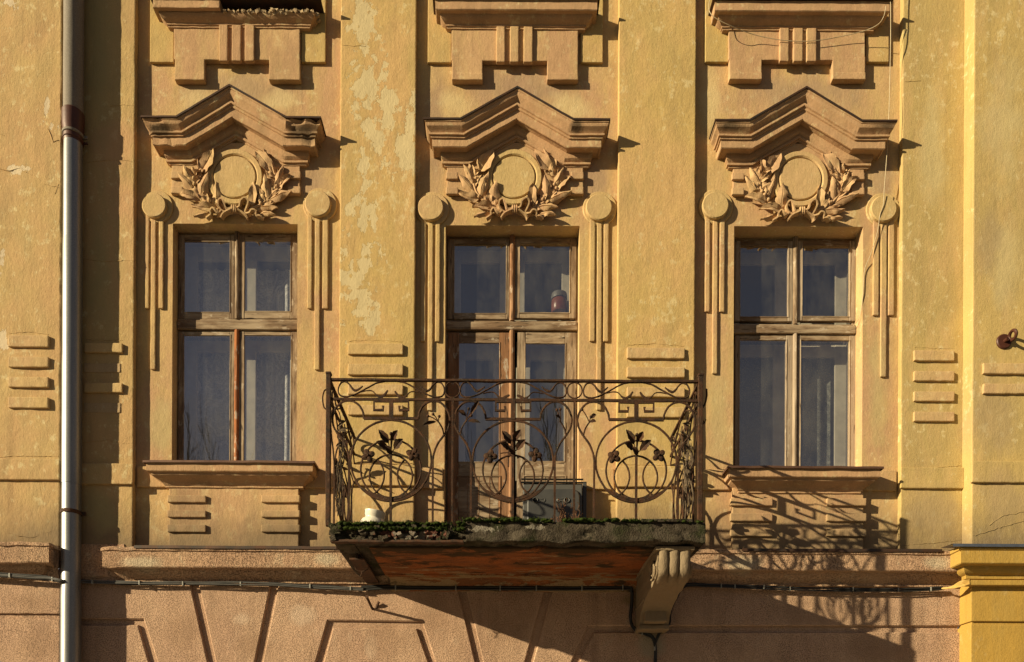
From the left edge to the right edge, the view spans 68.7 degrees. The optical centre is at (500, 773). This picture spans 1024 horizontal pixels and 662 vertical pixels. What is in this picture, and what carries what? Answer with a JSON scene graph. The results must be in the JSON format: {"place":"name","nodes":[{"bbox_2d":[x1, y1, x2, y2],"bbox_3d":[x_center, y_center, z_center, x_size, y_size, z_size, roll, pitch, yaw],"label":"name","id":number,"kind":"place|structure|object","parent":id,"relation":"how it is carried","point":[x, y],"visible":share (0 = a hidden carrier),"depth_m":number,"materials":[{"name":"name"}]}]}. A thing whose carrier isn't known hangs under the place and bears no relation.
{"place":"outdoors","nodes":[
{"label":"outdoors","id":0,"kind":"place"},
{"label":"pavement","id":1,"kind":"structure","parent":0,"visible":0},
{"bbox_2d":[0,0,1023,661],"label":"apartment building","id":2,"kind":"structure","parent":1,"relation":"on","point":[468,188],"depth_m":6.54,"materials":[{"name":"yellow paint"}]},
{"bbox_2d":[60,0,87,661],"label":"drainpipe","id":3,"kind":"object","parent":2,"relation":"attached to","point":[74,138],"visible":1,"depth_m":6.39,"materials":[{"name":"metal"}]},
{"bbox_2d":[0,572,363,591],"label":"cable bundle","id":4,"kind":"object","parent":2,"relation":"attached to","point":[241,584],"visible":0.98,"depth_m":6.51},
{"bbox_2d":[177,231,297,460],"bbox_3d":[-2.346,-3.752,6.790,1.115,2.203,0.218,0,0,0],"label":"window","id":5,"kind":"structure","parent":2,"relation":"in","point":[243,320],"depth_m":6.70,"materials":[{"name":"brown wood"}]},
{"bbox_2d":[194,269,290,460],"bbox_3d":[-2.346,-3.680,6.981,1.038,2.027,0.042,0,0,0],"label":"lace curtain","id":6,"kind":"object","parent":2,"relation":"hanging from","point":[264,423],"visible":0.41,"depth_m":6.98,"materials":[{"name":"fabric"}]},
{"bbox_2d":[365,595,379,609],"bbox_3d":[-1.103,-1.475,6.463,0.084,0.086,0.244,0,0,5],"label":"anchor peg","id":7,"kind":"object","parent":2,"relation":"attached to","point":[369,602],"visible":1,"depth_m":6.49,"materials":[{"name":"metal"}]},
{"bbox_2d":[360,508,385,522],"bbox_3d":[-0.964,-1.914,5.664,0.213,0.160,0.213,0,0,0],"label":"ceramic pot","id":8,"kind":"object","parent":2,"relation":"on","point":[374,514],"visible":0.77,"depth_m":5.59,"materials":[{"name":"white ceramic"}]},
{"bbox_2d":[361,585,656,661],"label":"cable conduit","id":9,"kind":"object","parent":2,"relation":"attached to","point":[500,588],"visible":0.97,"depth_m":6.52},
{"bbox_2d":[445,235,577,525],"bbox_3d":[0.096,-3.360,6.799,1.198,2.957,0.245,0,0,0],"label":"balcony door","id":10,"kind":"structure","parent":2,"relation":"in","point":[541,336],"depth_m":6.73,"materials":[{"name":"brown wood"}]},
{"bbox_2d":[322,371,707,526],"bbox_3d":[0.099,-2.408,6.050,2.889,1.145,1.083,0,0,0],"label":"balcony railing","id":11,"kind":"object","parent":2,"relation":"on","point":[490,455],"visible":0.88,"depth_m":5.57,"materials":[{"name":"metal"}]},
{"bbox_2d":[335,420,347,515],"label":"dried stems","id":12,"kind":"object","parent":11,"relation":"in","point":[340,465],"visible":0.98,"depth_m":5.76,"materials":[{"name":"brown plant"}]},
{"bbox_2d":[680,422,693,518],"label":"dried stems","id":13,"kind":"object","parent":11,"relation":"in","point":[687,468],"visible":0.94,"depth_m":5.78,"materials":[{"name":"brown plant"}]},
{"bbox_2d":[335,516,703,531],"bbox_3d":[0.150,-1.844,5.933,2.750,0.112,0.896,0,0,0],"label":"moss","id":14,"kind":"object","parent":2,"relation":"on","point":[437,525],"visible":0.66,"depth_m":5.53,"materials":[{"name":"green plant"}]},
{"bbox_2d":[521,478,586,521],"bbox_3d":[0.458,-2.215,6.517,0.570,0.686,0.142,0,0,0],"label":"air conditioner","id":15,"kind":"object","parent":2,"relation":"on","point":[541,505],"visible":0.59,"depth_m":6.46,"materials":[{"name":"metal"}]},
{"bbox_2d":[551,290,566,312],"bbox_3d":[0.530,-4.283,6.822,0.148,0.170,0.148,0,0,0],"label":"preserve jar","id":16,"kind":"object","parent":2,"relation":"in","point":[558,300],"visible":0.92,"depth_m":6.76,"materials":[{"name":"glass"}]},
{"bbox_2d":[551,498,582,521],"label":"dry weeds","id":17,"kind":"object","parent":2,"relation":"on","point":[561,515],"visible":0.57,"depth_m":5.67,"materials":[{"name":"brown plant"}]},
{"bbox_2d":[739,342,830,465],"bbox_3d":[2.576,-3.347,7.012,1.015,1.437,0.057,0,0,0],"label":"lace curtain","id":18,"kind":"object","parent":2,"relation":"hanging from","point":[821,425],"visible":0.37,"depth_m":7.01,"materials":[{"name":"fabric"}]},
{"bbox_2d":[733,236,855,465],"bbox_3d":[2.623,-3.722,6.820,1.167,2.218,0.218,0,0,0],"label":"window","id":19,"kind":"structure","parent":2,"relation":"in","point":[788,266],"depth_m":6.74,"materials":[{"name":"brown wood"}]},
{"bbox_2d":[708,0,885,41],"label":"hanging wire","id":20,"kind":"object","parent":2,"relation":"hanging from","point":[790,40],"visible":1,"depth_m":6.50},
{"bbox_2d":[653,582,943,645],"bbox_3d":[2.587,-1.383,6.519,2.517,0.558,0.031,0,0,0],"label":"cable bundle","id":21,"kind":"object","parent":2,"relation":"attached to","point":[852,589],"visible":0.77,"depth_m":6.51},
{"bbox_2d":[853,0,890,325],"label":"hanging wire","id":22,"kind":"object","parent":2,"relation":"attached to","point":[886,154],"visible":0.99,"depth_m":6.51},
{"bbox_2d":[941,580,969,588],"bbox_3d":[3.892,-1.619,6.422,0.042,0.060,0.220,0,0,-39],"label":"cable bundle","id":23,"kind":"object","parent":2,"relation":"attached to","point":[961,583],"visible":1,"depth_m":6.38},
{"bbox_2d":[996,328,1017,349],"bbox_3d":[4.293,-3.694,6.346,0.129,0.134,0.120,0,0,0],"label":"wall hook","id":24,"kind":"object","parent":2,"relation":"attached to","point":[1003,341],"depth_m":6.39,"materials":[{"name":"brown metal"}]}
]}

